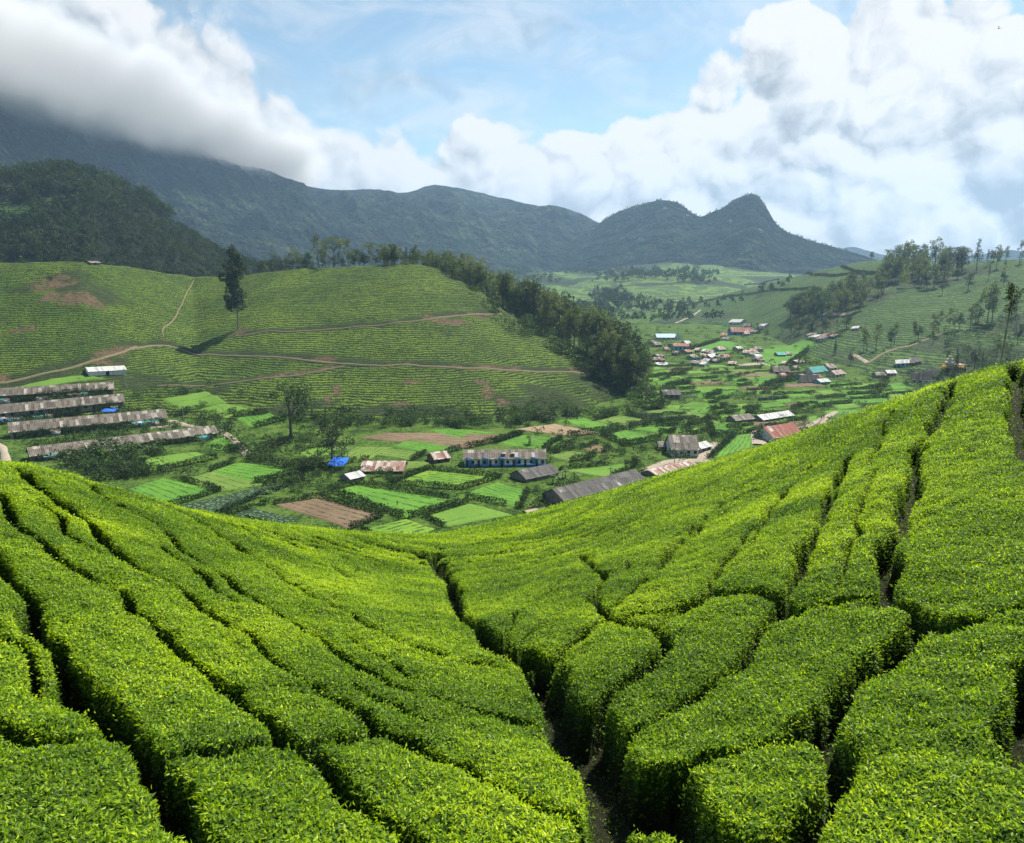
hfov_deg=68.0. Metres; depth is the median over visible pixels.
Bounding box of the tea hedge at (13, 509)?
[0,470,37,530]
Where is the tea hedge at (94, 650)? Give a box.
[38,581,190,740]
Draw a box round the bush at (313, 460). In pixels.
[300,455,323,464]
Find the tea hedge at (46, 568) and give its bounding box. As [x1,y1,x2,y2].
[0,511,178,654]
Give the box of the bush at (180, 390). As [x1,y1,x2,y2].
[174,386,187,391]
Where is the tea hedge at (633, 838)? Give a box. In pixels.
[627,825,682,842]
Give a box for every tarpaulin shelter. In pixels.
[101,409,116,413]
[327,457,348,465]
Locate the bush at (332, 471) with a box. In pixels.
[325,468,338,473]
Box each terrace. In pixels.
[664,404,705,409]
[666,379,702,381]
[670,375,684,378]
[676,370,707,373]
[680,394,697,398]
[690,381,727,384]
[690,409,709,413]
[695,368,724,370]
[696,386,738,389]
[702,391,742,394]
[704,365,726,367]
[706,425,737,430]
[707,378,728,381]
[727,366,760,368]
[728,369,749,371]
[741,386,773,390]
[742,390,766,394]
[742,409,775,413]
[744,373,775,376]
[751,370,770,373]
[752,421,779,427]
[753,402,786,408]
[755,395,781,399]
[772,390,812,394]
[776,398,793,403]
[784,383,823,387]
[786,393,812,398]
[788,421,819,426]
[807,416,819,420]
[812,393,842,397]
[816,390,839,393]
[818,399,850,403]
[825,409,860,414]
[831,403,861,409]
[840,385,876,388]
[842,390,875,394]
[846,394,886,399]
[853,398,887,403]
[879,386,912,390]
[888,383,905,385]
[888,393,902,397]
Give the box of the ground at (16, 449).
[0,313,945,533]
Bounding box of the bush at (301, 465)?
[290,459,311,471]
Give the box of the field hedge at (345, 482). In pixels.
[327,479,357,490]
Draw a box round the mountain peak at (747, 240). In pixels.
[560,194,876,273]
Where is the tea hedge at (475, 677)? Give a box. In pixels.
[381,638,564,763]
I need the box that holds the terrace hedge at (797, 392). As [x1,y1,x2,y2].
[773,390,815,394]
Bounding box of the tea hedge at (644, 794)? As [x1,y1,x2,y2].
[600,642,763,842]
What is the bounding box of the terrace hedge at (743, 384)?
[736,381,752,385]
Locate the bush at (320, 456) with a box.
[311,451,329,461]
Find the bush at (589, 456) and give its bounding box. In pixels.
[581,453,595,459]
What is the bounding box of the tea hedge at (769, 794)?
[681,737,833,842]
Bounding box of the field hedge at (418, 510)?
[405,498,458,517]
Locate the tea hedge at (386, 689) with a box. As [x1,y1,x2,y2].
[327,662,591,800]
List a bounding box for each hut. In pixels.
[84,261,100,264]
[426,450,450,462]
[725,413,754,422]
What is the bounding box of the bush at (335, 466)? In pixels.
[326,461,344,471]
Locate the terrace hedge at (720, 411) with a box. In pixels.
[710,408,740,413]
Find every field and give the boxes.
[18,375,104,386]
[129,478,214,503]
[140,452,214,469]
[162,391,225,410]
[180,483,293,512]
[189,472,261,490]
[198,403,251,417]
[206,405,232,416]
[206,437,232,450]
[211,463,301,481]
[235,413,282,427]
[235,508,299,523]
[275,498,377,528]
[295,447,337,456]
[324,447,392,466]
[334,484,458,517]
[359,432,504,447]
[365,519,433,533]
[377,448,418,459]
[393,439,460,452]
[395,470,492,488]
[406,461,431,467]
[429,428,491,437]
[429,503,510,526]
[460,482,522,506]
[497,435,558,448]
[519,424,593,434]
[522,440,561,450]
[548,451,594,460]
[558,417,608,430]
[562,464,630,476]
[583,445,604,452]
[596,415,654,425]
[607,430,659,444]
[630,410,669,421]
[631,425,687,433]
[646,409,714,419]
[649,379,688,386]
[657,370,683,377]
[683,402,717,410]
[691,388,714,398]
[692,341,746,352]
[713,433,751,458]
[714,424,735,436]
[719,407,756,413]
[752,375,778,383]
[754,349,799,364]
[770,339,816,350]
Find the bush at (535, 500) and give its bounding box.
[526,497,549,507]
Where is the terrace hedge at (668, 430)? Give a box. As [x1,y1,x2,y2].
[659,427,684,432]
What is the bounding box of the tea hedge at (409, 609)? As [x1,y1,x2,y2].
[298,573,480,647]
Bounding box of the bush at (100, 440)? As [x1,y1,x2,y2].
[88,436,111,454]
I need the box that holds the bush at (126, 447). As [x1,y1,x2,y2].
[115,444,141,462]
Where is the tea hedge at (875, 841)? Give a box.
[820,827,1002,842]
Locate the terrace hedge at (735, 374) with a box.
[726,373,740,376]
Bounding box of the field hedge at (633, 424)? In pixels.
[628,419,654,428]
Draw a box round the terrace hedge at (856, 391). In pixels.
[847,389,881,394]
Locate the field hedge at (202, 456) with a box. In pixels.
[155,452,220,470]
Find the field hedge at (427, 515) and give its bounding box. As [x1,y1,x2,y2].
[422,510,446,526]
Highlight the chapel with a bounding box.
[654,331,680,339]
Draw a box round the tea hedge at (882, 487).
[843,377,954,555]
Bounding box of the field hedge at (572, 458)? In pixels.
[567,451,596,461]
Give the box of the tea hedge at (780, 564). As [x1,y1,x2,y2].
[709,501,852,623]
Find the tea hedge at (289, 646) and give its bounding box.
[181,580,352,686]
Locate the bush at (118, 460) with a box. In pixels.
[108,454,133,471]
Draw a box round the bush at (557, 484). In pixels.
[552,479,569,487]
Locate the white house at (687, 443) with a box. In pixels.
[664,435,699,456]
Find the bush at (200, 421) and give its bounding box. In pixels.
[190,416,206,425]
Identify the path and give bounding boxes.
[0,443,10,460]
[162,280,193,335]
[168,420,247,455]
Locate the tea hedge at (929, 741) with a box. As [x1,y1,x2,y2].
[818,605,1023,842]
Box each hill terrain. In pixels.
[0,261,639,426]
[631,259,1023,380]
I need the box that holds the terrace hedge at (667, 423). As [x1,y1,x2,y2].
[655,421,679,426]
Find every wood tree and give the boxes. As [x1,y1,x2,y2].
[382,249,388,264]
[392,242,398,257]
[396,248,404,263]
[407,248,416,259]
[411,243,418,263]
[416,249,421,264]
[420,251,429,265]
[432,251,439,268]
[433,251,452,272]
[448,261,458,275]
[458,252,478,284]
[459,253,467,281]
[463,255,477,284]
[471,257,489,284]
[473,263,485,291]
[474,276,485,287]
[482,277,494,298]
[487,280,495,299]
[493,277,504,304]
[495,270,509,306]
[495,270,514,309]
[499,274,506,307]
[502,280,517,310]
[506,288,523,314]
[514,282,527,316]
[518,278,548,319]
[522,278,536,314]
[524,289,530,313]
[525,280,542,322]
[537,290,553,325]
[542,296,552,322]
[543,290,581,338]
[546,293,562,333]
[548,299,564,335]
[549,289,567,334]
[554,302,564,337]
[564,308,575,343]
[569,302,579,344]
[571,304,582,343]
[576,312,594,350]
[578,309,590,351]
[578,309,606,356]
[578,328,608,364]
[582,307,608,359]
[584,314,613,360]
[588,318,624,346]
[588,344,602,370]
[595,328,617,366]
[597,330,619,367]
[597,343,617,366]
[599,323,614,343]
[602,319,640,347]
[603,344,618,384]
[606,334,631,362]
[608,344,627,383]
[611,346,625,368]
[617,338,646,388]
[617,343,643,391]
[619,351,629,386]
[619,361,636,382]
[620,329,645,367]
[632,345,653,373]
[632,356,646,378]
[636,343,647,381]
[637,359,650,384]
[642,373,651,396]
[645,353,652,381]
[782,299,793,316]
[786,318,795,331]
[787,290,808,316]
[789,301,804,318]
[794,320,804,333]
[799,296,808,315]
[807,286,821,300]
[807,295,815,319]
[808,304,817,318]
[808,320,816,333]
[812,290,830,311]
[815,295,830,319]
[816,291,829,307]
[821,318,831,332]
[823,302,833,314]
[825,302,833,319]
[828,280,844,292]
[831,291,843,312]
[838,288,852,311]
[839,311,854,328]
[843,283,858,296]
[844,275,858,288]
[844,278,853,292]
[857,279,871,305]
[858,272,867,287]
[873,272,886,297]
[875,267,888,291]
[877,270,892,292]
[878,256,890,275]
[888,259,904,281]
[891,245,901,257]
[895,256,905,282]
[898,241,911,270]
[901,244,916,262]
[905,240,915,256]
[914,258,929,284]
[919,273,930,289]
[921,265,931,286]
[929,236,943,265]
[931,265,940,287]
[936,247,954,260]
[937,254,955,279]
[938,259,945,275]
[939,258,947,276]
[942,261,955,283]
[951,250,969,273]
[953,246,972,271]
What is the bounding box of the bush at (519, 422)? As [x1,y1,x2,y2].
[507,414,527,424]
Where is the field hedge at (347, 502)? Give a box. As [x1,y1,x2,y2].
[317,491,385,513]
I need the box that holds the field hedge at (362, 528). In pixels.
[358,524,374,531]
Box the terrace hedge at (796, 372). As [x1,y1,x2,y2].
[779,371,803,373]
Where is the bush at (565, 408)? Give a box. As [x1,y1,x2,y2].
[561,406,577,416]
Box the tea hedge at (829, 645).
[702,559,914,769]
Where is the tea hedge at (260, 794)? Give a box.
[161,742,400,842]
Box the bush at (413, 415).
[410,413,423,422]
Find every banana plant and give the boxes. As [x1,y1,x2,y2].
[95,449,110,459]
[134,455,147,464]
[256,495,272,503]
[339,447,351,455]
[526,435,535,444]
[548,474,563,483]
[558,469,570,478]
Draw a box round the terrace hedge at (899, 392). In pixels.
[886,390,912,394]
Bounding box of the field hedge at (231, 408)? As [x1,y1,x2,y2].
[207,407,236,417]
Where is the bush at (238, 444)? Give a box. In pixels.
[225,442,245,452]
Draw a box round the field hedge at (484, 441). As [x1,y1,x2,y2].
[463,429,524,447]
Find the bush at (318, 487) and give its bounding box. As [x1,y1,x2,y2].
[314,483,325,489]
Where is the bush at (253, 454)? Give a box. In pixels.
[245,449,261,459]
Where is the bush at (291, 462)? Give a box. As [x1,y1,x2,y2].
[281,456,297,466]
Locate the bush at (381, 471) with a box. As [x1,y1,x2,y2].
[371,467,388,476]
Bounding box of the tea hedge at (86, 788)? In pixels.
[0,722,191,842]
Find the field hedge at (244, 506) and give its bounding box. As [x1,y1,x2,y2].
[225,502,253,514]
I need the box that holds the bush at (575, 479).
[569,475,580,483]
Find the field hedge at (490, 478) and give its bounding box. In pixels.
[461,473,503,489]
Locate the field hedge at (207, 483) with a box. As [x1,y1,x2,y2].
[176,475,221,491]
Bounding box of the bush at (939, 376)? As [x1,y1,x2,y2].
[934,371,946,379]
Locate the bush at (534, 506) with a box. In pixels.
[529,502,543,507]
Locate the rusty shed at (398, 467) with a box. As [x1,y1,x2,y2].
[360,461,407,473]
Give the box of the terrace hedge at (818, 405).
[811,403,829,407]
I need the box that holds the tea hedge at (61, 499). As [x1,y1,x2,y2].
[0,458,152,555]
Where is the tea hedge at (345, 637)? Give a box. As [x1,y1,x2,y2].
[238,582,401,673]
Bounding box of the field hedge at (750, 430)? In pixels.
[738,426,754,433]
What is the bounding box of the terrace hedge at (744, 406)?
[739,404,753,408]
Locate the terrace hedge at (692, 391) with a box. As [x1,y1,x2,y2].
[681,390,700,393]
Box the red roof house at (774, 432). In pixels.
[754,422,800,441]
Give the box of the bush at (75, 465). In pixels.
[70,461,83,470]
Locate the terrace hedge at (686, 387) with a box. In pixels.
[679,385,696,388]
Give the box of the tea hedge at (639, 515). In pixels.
[589,453,754,548]
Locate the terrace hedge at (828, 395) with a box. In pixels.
[815,393,845,397]
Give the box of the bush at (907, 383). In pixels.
[902,379,913,384]
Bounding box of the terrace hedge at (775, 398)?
[758,395,787,400]
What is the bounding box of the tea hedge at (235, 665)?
[175,602,301,717]
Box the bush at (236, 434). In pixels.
[220,430,248,441]
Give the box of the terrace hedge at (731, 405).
[718,404,737,408]
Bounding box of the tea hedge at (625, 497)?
[553,476,653,534]
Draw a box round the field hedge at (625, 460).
[611,459,639,464]
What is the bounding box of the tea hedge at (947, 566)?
[845,493,1023,657]
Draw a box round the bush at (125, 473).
[116,466,134,479]
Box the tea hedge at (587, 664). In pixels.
[527,611,662,785]
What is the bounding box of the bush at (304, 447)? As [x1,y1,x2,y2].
[298,445,312,450]
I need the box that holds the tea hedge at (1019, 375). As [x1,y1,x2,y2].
[1012,358,1023,461]
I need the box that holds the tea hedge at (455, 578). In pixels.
[409,554,541,617]
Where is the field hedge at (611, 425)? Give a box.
[599,422,621,430]
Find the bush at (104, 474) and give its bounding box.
[95,467,120,481]
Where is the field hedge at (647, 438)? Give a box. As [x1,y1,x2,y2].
[624,432,662,443]
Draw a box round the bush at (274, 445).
[254,440,281,452]
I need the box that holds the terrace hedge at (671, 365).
[667,363,693,366]
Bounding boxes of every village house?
[651,342,661,346]
[652,354,664,357]
[654,362,667,366]
[671,343,687,350]
[671,351,681,355]
[680,349,693,353]
[686,355,699,359]
[693,361,700,365]
[699,361,710,366]
[706,354,715,358]
[720,337,731,340]
[727,327,752,334]
[728,361,736,365]
[729,319,745,323]
[732,346,742,350]
[742,331,749,335]
[752,330,760,333]
[752,354,762,357]
[758,324,769,328]
[770,366,789,373]
[774,352,786,355]
[789,366,799,369]
[797,375,819,382]
[803,365,827,373]
[808,334,821,339]
[812,378,830,384]
[815,336,828,341]
[818,313,827,317]
[825,365,837,370]
[825,369,845,376]
[826,313,855,317]
[829,334,842,338]
[851,326,862,330]
[871,372,885,377]
[882,370,896,375]
[894,359,909,366]
[909,357,921,365]
[910,371,932,383]
[924,369,941,379]
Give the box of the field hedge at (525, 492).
[517,486,530,507]
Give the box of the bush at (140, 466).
[130,461,154,475]
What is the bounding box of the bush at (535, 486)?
[531,484,540,491]
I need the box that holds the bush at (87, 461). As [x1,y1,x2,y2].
[78,456,103,471]
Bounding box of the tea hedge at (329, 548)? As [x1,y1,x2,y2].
[244,522,429,576]
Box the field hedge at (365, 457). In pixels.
[317,454,369,466]
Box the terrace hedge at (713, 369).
[701,368,727,370]
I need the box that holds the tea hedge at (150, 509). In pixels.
[64,472,217,536]
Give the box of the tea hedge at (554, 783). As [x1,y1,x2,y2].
[379,708,610,842]
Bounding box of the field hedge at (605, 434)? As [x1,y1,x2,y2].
[598,430,627,444]
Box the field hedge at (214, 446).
[210,442,240,450]
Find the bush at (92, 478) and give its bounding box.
[86,467,106,480]
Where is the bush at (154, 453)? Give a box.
[136,447,165,457]
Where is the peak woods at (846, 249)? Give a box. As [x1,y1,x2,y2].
[568,192,850,258]
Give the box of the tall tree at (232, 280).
[218,244,246,329]
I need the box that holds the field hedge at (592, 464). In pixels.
[558,459,609,469]
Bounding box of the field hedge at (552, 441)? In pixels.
[541,435,563,448]
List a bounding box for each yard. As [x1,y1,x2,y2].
[525,507,541,512]
[697,442,719,460]
[737,363,760,365]
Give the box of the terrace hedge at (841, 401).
[821,400,852,403]
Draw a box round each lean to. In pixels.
[0,397,9,403]
[43,453,56,460]
[51,429,60,435]
[131,421,139,427]
[150,419,158,425]
[197,435,209,440]
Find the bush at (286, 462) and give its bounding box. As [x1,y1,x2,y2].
[282,459,293,468]
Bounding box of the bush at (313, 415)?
[304,411,323,418]
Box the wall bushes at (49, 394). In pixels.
[0,387,108,403]
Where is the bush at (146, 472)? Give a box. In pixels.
[133,460,152,476]
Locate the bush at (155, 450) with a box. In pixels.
[138,442,166,456]
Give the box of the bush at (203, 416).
[187,409,211,420]
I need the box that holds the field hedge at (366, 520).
[346,510,384,528]
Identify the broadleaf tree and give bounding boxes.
[260,378,316,438]
[316,414,354,458]
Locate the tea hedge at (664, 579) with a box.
[600,527,753,626]
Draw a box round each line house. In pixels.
[0,382,114,400]
[0,393,124,417]
[7,409,167,438]
[25,425,217,460]
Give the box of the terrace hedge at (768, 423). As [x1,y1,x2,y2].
[759,421,787,426]
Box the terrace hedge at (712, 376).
[688,375,720,378]
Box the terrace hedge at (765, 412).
[745,408,783,413]
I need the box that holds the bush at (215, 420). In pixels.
[211,414,222,424]
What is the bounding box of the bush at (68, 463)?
[54,457,82,468]
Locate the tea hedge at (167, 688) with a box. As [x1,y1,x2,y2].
[78,649,241,800]
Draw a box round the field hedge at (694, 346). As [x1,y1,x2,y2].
[687,336,723,349]
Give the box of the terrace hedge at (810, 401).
[797,400,817,403]
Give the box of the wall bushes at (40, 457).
[37,432,214,460]
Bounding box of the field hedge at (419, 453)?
[409,449,427,459]
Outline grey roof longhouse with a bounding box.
[542,469,644,503]
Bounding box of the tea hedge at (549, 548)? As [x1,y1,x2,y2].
[469,511,625,563]
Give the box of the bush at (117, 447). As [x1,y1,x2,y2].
[110,442,125,453]
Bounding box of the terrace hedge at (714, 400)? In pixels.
[707,398,719,402]
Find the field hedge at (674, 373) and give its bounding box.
[664,368,688,377]
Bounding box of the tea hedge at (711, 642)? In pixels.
[591,591,780,797]
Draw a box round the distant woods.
[505,265,791,320]
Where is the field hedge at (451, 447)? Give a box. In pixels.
[441,443,461,451]
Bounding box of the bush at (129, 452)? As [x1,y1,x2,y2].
[106,448,137,464]
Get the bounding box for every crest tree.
[243,262,250,272]
[256,262,263,271]
[259,259,268,270]
[264,259,273,271]
[266,251,276,271]
[274,255,282,270]
[281,258,290,268]
[285,247,299,264]
[288,261,295,269]
[295,250,302,268]
[301,251,313,267]
[304,253,309,265]
[310,234,327,267]
[318,238,332,267]
[321,236,345,267]
[334,240,346,266]
[342,238,353,266]
[346,248,359,262]
[358,251,368,265]
[360,242,384,264]
[373,249,379,262]
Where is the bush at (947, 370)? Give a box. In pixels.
[941,367,952,374]
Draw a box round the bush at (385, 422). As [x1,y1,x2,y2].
[377,417,392,427]
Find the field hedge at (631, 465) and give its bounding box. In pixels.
[611,459,640,474]
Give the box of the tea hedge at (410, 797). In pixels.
[307,719,584,842]
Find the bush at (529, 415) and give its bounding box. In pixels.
[516,411,538,420]
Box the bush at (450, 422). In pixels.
[442,416,461,427]
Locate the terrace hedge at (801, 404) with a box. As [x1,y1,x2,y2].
[790,402,809,407]
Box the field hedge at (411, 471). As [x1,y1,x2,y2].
[388,465,428,482]
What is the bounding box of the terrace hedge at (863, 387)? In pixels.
[846,385,878,388]
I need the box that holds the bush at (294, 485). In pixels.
[289,481,299,492]
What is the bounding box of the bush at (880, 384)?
[873,381,890,389]
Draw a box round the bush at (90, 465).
[83,456,107,474]
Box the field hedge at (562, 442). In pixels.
[545,437,576,450]
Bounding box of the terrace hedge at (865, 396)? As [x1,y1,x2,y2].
[850,394,889,398]
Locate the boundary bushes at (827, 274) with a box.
[744,271,877,284]
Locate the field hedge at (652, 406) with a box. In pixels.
[642,401,672,410]
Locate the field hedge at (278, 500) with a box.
[273,492,318,503]
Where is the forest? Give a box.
[0,157,303,276]
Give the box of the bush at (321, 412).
[309,410,324,418]
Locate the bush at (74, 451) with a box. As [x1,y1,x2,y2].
[47,446,81,459]
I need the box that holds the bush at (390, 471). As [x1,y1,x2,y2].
[386,467,393,475]
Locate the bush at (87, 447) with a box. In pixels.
[76,443,97,453]
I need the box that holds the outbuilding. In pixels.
[656,441,666,450]
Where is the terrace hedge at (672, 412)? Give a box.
[651,410,686,415]
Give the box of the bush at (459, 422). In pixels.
[452,416,465,427]
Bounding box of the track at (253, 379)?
[157,365,344,386]
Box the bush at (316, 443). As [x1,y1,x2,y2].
[307,438,323,447]
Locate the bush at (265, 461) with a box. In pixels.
[258,458,276,465]
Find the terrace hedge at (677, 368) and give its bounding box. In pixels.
[670,367,692,370]
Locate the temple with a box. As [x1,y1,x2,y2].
[941,356,967,372]
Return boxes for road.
[641,459,706,469]
[751,429,766,443]
[798,411,837,427]
[820,418,830,423]
[853,353,867,362]
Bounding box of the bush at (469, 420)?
[460,415,477,422]
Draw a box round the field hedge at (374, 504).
[327,485,408,517]
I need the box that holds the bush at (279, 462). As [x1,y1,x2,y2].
[271,454,295,467]
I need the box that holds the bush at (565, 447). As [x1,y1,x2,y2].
[559,443,571,448]
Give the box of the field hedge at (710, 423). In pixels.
[705,419,718,436]
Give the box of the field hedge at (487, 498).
[457,489,521,507]
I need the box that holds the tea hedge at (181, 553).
[122,521,302,594]
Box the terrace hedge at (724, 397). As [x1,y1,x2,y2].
[707,395,731,398]
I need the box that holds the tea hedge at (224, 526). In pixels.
[140,494,286,546]
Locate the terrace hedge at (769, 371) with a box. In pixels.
[753,369,794,371]
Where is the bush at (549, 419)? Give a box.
[541,411,559,422]
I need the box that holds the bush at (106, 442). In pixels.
[85,440,130,458]
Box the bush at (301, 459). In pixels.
[294,455,306,465]
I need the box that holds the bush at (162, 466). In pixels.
[133,458,177,474]
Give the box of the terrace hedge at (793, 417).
[786,415,808,421]
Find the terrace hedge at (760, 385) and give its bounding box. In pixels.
[758,382,783,386]
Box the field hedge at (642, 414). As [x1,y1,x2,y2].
[625,407,671,422]
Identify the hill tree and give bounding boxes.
[848,352,853,364]
[859,327,867,351]
[864,331,870,351]
[873,324,882,347]
[886,328,896,345]
[890,322,900,344]
[911,320,919,333]
[913,324,923,340]
[930,313,936,327]
[931,323,938,344]
[934,309,944,333]
[945,307,954,326]
[952,314,958,329]
[952,349,959,373]
[954,260,965,278]
[956,313,965,329]
[962,272,975,290]
[967,306,975,327]
[969,349,982,369]
[972,239,981,270]
[972,303,981,322]
[974,293,985,323]
[978,347,987,367]
[982,281,1001,320]
[987,285,998,321]
[993,245,1003,266]
[994,334,1002,354]
[999,271,1009,286]
[1005,341,1013,358]
[1012,324,1023,344]
[1013,296,1022,314]
[1017,240,1023,263]
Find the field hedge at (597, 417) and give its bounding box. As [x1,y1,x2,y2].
[591,410,620,420]
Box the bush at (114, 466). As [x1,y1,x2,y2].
[106,459,136,479]
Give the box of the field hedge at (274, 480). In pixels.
[261,474,304,485]
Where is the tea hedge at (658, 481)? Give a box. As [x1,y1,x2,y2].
[642,455,717,495]
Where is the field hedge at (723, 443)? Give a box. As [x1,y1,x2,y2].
[704,431,736,458]
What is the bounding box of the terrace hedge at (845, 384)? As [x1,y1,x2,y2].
[829,382,862,386]
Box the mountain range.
[0,90,598,275]
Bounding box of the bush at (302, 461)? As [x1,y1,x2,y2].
[295,457,309,465]
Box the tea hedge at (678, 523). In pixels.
[589,412,858,570]
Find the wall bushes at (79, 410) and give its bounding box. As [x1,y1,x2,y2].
[0,400,119,422]
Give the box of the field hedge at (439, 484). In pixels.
[390,478,461,489]
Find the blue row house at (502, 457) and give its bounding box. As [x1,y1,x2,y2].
[463,449,546,466]
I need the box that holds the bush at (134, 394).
[131,390,142,396]
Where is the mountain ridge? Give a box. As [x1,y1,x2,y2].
[842,247,1023,262]
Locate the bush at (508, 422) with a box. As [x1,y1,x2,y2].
[505,420,516,427]
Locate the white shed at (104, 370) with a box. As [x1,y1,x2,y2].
[84,365,126,375]
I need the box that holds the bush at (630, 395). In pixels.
[624,391,635,399]
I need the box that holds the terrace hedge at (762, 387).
[746,386,779,390]
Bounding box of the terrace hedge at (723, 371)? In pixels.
[711,370,730,373]
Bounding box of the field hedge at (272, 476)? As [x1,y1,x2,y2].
[251,466,310,482]
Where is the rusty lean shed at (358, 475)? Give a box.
[340,470,365,481]
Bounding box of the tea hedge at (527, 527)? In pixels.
[416,483,626,568]
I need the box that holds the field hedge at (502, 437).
[493,430,520,443]
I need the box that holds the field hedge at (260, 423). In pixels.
[252,414,287,426]
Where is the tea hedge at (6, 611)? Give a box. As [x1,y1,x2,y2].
[0,585,18,644]
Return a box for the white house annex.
[698,441,712,452]
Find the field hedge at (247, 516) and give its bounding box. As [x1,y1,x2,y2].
[223,510,274,521]
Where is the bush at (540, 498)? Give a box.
[533,490,545,500]
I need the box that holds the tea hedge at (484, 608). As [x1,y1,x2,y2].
[458,547,595,651]
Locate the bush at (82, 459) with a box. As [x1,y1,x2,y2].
[70,454,95,462]
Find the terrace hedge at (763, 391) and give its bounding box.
[744,390,771,394]
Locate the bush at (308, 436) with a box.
[298,431,314,442]
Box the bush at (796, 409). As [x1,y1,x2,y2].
[791,406,803,412]
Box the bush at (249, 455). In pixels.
[235,450,257,462]
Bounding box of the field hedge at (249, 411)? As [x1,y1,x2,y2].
[232,407,268,416]
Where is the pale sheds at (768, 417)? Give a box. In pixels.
[753,410,794,421]
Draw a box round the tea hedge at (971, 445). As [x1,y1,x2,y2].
[909,361,1023,526]
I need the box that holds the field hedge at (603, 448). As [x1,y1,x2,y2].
[601,444,610,452]
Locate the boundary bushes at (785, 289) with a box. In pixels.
[687,286,817,305]
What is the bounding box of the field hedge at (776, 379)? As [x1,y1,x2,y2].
[762,373,796,384]
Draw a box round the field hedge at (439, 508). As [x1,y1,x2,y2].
[422,498,469,515]
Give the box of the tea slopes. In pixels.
[484,262,802,313]
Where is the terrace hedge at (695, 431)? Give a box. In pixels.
[685,428,704,434]
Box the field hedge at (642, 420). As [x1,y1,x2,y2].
[626,418,661,425]
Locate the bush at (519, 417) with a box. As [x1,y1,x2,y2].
[510,414,528,422]
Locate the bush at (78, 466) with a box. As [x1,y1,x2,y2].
[76,460,91,471]
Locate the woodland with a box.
[378,243,965,366]
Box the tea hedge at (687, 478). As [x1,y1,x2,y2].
[646,411,860,500]
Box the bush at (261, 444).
[253,441,269,451]
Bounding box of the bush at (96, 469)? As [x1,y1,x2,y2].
[86,465,109,477]
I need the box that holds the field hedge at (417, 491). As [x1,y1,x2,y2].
[353,479,464,498]
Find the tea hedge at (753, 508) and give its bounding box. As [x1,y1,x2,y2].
[685,458,805,539]
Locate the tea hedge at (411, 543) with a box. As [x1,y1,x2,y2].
[234,514,447,571]
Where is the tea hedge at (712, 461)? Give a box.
[695,444,762,468]
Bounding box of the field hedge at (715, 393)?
[700,388,722,397]
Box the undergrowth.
[1,269,1023,486]
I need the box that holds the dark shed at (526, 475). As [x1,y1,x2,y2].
[509,464,559,482]
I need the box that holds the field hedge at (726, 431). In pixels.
[711,426,740,435]
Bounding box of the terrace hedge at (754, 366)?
[734,365,761,368]
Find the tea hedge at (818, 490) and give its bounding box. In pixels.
[764,417,874,533]
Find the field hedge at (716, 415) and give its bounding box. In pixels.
[685,413,721,420]
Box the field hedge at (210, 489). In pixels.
[168,485,224,504]
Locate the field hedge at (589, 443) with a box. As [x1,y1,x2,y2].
[579,438,597,448]
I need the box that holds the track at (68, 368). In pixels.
[0,346,136,383]
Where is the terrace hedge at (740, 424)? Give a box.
[726,421,752,427]
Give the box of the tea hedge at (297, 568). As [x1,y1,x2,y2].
[235,537,388,589]
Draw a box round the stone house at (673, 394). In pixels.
[659,390,680,398]
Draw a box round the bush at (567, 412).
[560,409,582,418]
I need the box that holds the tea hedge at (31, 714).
[0,618,82,753]
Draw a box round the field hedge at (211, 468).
[205,456,236,471]
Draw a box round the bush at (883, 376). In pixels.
[880,373,890,380]
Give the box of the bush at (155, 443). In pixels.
[144,438,164,450]
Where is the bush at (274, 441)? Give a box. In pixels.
[268,437,290,446]
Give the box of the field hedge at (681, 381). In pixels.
[663,377,694,386]
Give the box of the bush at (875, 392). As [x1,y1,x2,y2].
[867,389,884,394]
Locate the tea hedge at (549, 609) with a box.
[492,555,633,685]
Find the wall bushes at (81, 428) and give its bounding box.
[15,416,162,438]
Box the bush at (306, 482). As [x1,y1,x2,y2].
[297,479,313,486]
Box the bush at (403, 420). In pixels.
[395,413,417,426]
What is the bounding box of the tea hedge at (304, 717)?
[252,673,386,766]
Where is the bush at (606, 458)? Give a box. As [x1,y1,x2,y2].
[597,453,612,461]
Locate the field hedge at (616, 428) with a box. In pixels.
[600,425,626,434]
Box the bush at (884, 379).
[878,375,890,383]
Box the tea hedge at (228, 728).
[146,697,274,835]
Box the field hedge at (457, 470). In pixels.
[426,464,501,476]
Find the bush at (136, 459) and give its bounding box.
[127,454,147,466]
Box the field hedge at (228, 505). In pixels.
[214,474,304,513]
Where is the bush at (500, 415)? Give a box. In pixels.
[496,412,504,421]
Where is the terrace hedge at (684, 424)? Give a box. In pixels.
[681,420,697,425]
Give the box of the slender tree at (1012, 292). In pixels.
[999,282,1023,364]
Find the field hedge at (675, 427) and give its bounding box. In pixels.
[662,426,693,432]
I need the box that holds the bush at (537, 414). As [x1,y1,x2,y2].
[529,408,551,419]
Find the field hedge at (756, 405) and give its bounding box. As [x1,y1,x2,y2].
[744,403,763,413]
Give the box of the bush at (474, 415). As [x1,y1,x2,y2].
[460,412,477,420]
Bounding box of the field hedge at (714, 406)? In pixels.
[708,401,729,410]
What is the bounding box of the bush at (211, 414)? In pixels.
[206,409,219,419]
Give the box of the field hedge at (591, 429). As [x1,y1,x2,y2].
[566,426,599,435]
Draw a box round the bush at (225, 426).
[217,421,242,431]
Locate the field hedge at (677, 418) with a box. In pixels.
[666,415,684,423]
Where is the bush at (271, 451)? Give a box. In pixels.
[264,447,282,456]
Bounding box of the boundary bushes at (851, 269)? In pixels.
[840,264,879,273]
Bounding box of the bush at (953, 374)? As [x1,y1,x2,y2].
[946,371,960,378]
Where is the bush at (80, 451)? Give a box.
[54,446,94,466]
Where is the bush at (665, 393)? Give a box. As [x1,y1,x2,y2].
[658,391,668,398]
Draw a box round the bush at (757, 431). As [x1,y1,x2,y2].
[752,426,763,437]

